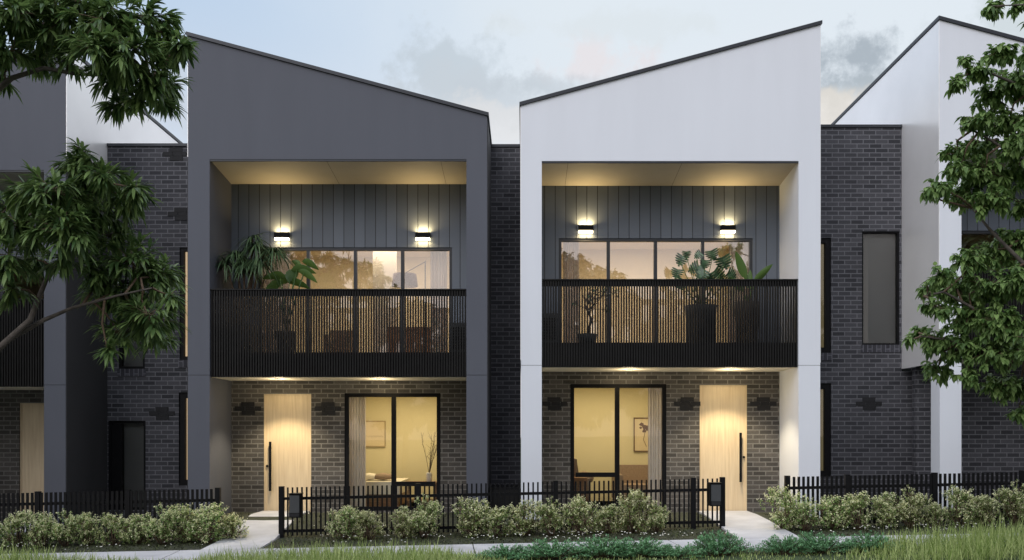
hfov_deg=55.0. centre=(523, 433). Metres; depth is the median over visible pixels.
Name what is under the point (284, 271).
curtain
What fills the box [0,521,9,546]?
flowering shrub
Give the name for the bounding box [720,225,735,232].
wall lamp
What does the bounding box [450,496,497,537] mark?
flowering shrub
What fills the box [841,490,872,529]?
flowering shrub
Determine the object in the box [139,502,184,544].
flowering shrub
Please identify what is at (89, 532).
flowering shrub
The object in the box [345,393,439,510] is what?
window
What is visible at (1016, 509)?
flowering shrub
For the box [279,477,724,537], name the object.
picket fence
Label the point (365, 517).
flowering shrub
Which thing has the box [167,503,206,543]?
flowering shrub
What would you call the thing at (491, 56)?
sky
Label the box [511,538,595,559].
green shrub
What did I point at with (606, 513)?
flowering shrub
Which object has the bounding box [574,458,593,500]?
armchair
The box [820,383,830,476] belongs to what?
window
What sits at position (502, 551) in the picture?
green shrub
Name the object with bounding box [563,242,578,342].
curtain
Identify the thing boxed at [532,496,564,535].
flowering shrub
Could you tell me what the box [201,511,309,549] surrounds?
garden path
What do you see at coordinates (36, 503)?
picket fence
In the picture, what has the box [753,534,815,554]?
green shrub
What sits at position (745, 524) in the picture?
garden path
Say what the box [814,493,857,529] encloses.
flowering shrub
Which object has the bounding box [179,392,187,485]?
window
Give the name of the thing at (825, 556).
ground
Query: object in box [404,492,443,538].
flowering shrub
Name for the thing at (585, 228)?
wall lamp
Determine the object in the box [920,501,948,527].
flowering shrub
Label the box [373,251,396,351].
room divider
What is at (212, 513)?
flowering shrub
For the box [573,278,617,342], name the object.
bonsai
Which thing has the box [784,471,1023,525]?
picket fence
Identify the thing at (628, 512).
flowering shrub
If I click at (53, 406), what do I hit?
townhouse
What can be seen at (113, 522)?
flowering shrub
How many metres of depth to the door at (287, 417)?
19.40 m
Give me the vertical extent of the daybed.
0.670 m
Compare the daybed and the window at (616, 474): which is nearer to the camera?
the window at (616, 474)
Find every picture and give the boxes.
[366,421,385,446]
[634,418,647,451]
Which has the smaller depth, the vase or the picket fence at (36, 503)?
the picket fence at (36, 503)
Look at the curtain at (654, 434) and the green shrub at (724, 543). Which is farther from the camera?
the curtain at (654, 434)
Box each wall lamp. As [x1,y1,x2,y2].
[274,232,289,240]
[415,232,429,240]
[578,225,592,232]
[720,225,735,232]
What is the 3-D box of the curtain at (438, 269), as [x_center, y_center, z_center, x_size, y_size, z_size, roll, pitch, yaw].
[-1.696,-2.625,19.750,0.338,2.170,0.094,0,0,0]
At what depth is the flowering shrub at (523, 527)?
16.56 m
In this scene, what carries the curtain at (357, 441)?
hanging from the townhouse at (339, 177)
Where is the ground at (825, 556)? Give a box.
[0,501,1023,559]
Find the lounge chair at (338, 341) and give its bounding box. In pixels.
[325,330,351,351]
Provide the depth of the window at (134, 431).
19.94 m
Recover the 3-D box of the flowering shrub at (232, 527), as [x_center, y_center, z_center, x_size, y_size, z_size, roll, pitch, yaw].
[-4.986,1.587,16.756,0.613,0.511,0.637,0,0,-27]
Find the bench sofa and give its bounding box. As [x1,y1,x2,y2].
[611,465,647,499]
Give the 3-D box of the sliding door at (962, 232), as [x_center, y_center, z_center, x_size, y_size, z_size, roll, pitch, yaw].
[10.460,-2.932,19.420,3.820,2.145,0.100,0,0,0]
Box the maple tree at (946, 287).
[901,0,1023,428]
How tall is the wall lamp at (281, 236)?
0.147 m
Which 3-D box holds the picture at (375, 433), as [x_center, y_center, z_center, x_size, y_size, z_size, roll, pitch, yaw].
[-3.433,-0.005,22.565,0.542,0.597,0.030,0,0,0]
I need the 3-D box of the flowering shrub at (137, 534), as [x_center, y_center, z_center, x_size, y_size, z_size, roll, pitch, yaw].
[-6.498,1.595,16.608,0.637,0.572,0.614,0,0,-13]
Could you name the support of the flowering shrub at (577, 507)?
on the ground at (825, 556)
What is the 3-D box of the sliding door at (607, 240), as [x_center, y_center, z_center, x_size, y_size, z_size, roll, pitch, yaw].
[2.610,-2.782,19.420,3.820,2.145,0.100,0,0,0]
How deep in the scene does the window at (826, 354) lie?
19.81 m
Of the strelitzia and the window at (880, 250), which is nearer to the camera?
the strelitzia
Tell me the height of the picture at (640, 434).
0.781 m
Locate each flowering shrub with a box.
[0,509,33,546]
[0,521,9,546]
[20,511,57,547]
[42,508,85,546]
[69,512,104,545]
[94,512,133,545]
[119,512,154,543]
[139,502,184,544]
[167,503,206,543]
[181,502,229,543]
[213,512,250,539]
[324,505,365,539]
[352,509,386,539]
[388,505,417,538]
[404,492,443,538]
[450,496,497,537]
[480,505,512,536]
[504,499,553,535]
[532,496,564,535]
[558,494,603,534]
[592,503,620,532]
[612,488,654,534]
[646,500,669,532]
[759,485,803,529]
[789,494,820,530]
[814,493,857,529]
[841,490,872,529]
[867,491,905,527]
[889,484,932,528]
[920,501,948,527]
[942,485,981,525]
[967,493,1003,526]
[992,479,1023,524]
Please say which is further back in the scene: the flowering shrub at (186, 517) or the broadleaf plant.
the broadleaf plant
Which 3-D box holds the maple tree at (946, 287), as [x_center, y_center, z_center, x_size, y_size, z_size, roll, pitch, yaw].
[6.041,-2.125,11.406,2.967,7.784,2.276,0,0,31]
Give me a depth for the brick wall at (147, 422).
19.78 m
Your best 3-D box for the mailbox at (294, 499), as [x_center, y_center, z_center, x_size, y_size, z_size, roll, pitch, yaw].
[-3.895,1.194,16.734,0.162,0.296,0.011,0,0,0]
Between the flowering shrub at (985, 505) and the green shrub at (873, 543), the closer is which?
the green shrub at (873, 543)
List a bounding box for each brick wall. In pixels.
[107,143,187,517]
[491,144,520,506]
[820,124,911,503]
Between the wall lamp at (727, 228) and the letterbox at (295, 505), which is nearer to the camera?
the letterbox at (295, 505)
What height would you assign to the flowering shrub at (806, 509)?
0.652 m
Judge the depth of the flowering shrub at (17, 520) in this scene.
16.49 m
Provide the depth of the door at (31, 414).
19.40 m
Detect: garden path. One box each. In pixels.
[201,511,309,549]
[699,511,797,538]
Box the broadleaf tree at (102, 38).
[0,0,199,370]
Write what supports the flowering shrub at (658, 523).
on the ground at (825, 556)
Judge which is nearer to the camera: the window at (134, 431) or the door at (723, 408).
the door at (723, 408)
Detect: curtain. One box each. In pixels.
[262,251,289,351]
[349,397,365,505]
[430,251,446,351]
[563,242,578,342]
[648,388,661,505]
[729,242,748,342]
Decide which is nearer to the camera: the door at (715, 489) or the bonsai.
the door at (715, 489)
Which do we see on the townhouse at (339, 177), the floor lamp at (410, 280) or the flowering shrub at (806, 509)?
the floor lamp at (410, 280)
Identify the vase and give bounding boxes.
[421,433,436,480]
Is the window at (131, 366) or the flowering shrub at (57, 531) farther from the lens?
the window at (131, 366)
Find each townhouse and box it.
[0,53,181,528]
[186,31,491,519]
[519,20,821,519]
[832,15,1023,508]
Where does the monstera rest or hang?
on the townhouse at (649, 173)
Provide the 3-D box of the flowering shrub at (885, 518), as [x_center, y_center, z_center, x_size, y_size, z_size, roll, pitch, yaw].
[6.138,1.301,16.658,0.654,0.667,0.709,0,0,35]
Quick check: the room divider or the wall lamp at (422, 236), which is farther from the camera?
the room divider
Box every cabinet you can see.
[489,485,517,516]
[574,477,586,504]
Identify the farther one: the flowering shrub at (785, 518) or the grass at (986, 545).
the flowering shrub at (785, 518)
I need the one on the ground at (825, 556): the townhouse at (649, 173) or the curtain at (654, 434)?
the townhouse at (649, 173)
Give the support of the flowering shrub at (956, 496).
on the ground at (825, 556)
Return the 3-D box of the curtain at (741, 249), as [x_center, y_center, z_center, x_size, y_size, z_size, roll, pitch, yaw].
[4.349,-2.795,19.750,0.434,2.170,0.094,0,0,0]
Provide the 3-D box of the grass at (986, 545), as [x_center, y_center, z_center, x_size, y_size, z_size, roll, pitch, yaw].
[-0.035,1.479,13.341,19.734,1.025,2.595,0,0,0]
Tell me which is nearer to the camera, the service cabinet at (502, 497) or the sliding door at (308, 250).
the service cabinet at (502, 497)
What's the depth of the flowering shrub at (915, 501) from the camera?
16.43 m
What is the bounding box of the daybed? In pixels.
[366,473,408,505]
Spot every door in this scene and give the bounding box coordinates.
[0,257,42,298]
[20,403,43,519]
[258,248,451,351]
[264,394,310,511]
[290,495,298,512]
[559,238,752,342]
[700,385,746,510]
[711,485,720,500]
[961,231,1015,270]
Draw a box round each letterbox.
[288,493,302,517]
[707,482,721,505]
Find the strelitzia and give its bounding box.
[729,251,772,342]
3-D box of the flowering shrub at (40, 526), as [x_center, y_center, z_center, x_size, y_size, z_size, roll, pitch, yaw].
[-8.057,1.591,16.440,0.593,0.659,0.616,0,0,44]
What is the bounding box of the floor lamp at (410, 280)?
[392,261,425,288]
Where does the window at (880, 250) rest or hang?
in the brick wall at (865, 404)
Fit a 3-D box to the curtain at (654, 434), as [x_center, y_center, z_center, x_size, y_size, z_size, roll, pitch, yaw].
[2.720,0.240,19.750,0.424,2.560,0.094,0,0,0]
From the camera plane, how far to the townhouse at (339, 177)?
18.10 m
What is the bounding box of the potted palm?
[215,232,293,351]
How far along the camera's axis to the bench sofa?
21.90 m
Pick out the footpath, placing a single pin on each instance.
(165, 555)
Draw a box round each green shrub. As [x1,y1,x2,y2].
[473,543,538,559]
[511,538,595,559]
[561,534,640,558]
[603,536,682,558]
[646,544,708,558]
[681,530,758,556]
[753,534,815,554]
[783,530,860,553]
[833,530,902,553]
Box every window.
[109,421,145,509]
[117,280,145,375]
[178,247,187,366]
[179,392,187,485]
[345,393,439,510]
[570,384,665,510]
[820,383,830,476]
[821,238,831,359]
[861,232,900,351]
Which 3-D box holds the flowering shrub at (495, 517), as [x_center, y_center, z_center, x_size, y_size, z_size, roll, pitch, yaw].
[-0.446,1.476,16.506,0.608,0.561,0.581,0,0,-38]
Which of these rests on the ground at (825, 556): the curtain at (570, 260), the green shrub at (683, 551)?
the green shrub at (683, 551)
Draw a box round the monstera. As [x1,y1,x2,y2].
[671,248,736,342]
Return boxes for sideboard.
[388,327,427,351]
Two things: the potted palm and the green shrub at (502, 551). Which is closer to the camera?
the green shrub at (502, 551)
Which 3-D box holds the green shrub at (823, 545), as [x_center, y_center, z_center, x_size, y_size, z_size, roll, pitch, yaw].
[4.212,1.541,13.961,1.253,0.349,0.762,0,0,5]
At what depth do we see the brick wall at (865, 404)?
19.78 m
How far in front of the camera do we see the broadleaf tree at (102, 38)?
10.87 m
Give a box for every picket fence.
[0,487,220,540]
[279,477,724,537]
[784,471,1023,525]
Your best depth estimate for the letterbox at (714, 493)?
16.73 m
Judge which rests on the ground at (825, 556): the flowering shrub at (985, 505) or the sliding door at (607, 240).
the flowering shrub at (985, 505)
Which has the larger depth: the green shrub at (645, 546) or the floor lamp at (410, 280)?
the floor lamp at (410, 280)
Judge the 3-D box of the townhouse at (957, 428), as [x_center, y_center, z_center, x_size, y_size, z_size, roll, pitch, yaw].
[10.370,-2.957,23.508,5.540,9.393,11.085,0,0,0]
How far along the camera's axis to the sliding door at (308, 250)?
19.37 m
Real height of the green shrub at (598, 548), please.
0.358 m
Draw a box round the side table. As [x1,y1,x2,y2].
[408,481,436,505]
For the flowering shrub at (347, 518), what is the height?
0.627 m
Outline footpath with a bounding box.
[8,533,1012,559]
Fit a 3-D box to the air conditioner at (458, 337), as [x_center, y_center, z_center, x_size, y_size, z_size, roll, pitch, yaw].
[-1.247,-1.820,18.943,0.352,0.620,0.354,0,0,0]
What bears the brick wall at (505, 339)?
on the ground at (825, 556)
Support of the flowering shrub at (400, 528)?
on the ground at (825, 556)
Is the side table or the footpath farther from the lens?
the side table
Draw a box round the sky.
[0,0,1023,143]
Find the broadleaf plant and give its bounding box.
[263,258,318,351]
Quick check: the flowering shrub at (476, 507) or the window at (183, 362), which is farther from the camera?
the window at (183, 362)
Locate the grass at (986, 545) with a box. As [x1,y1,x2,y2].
[0,513,1023,559]
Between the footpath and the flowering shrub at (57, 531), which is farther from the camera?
the flowering shrub at (57, 531)

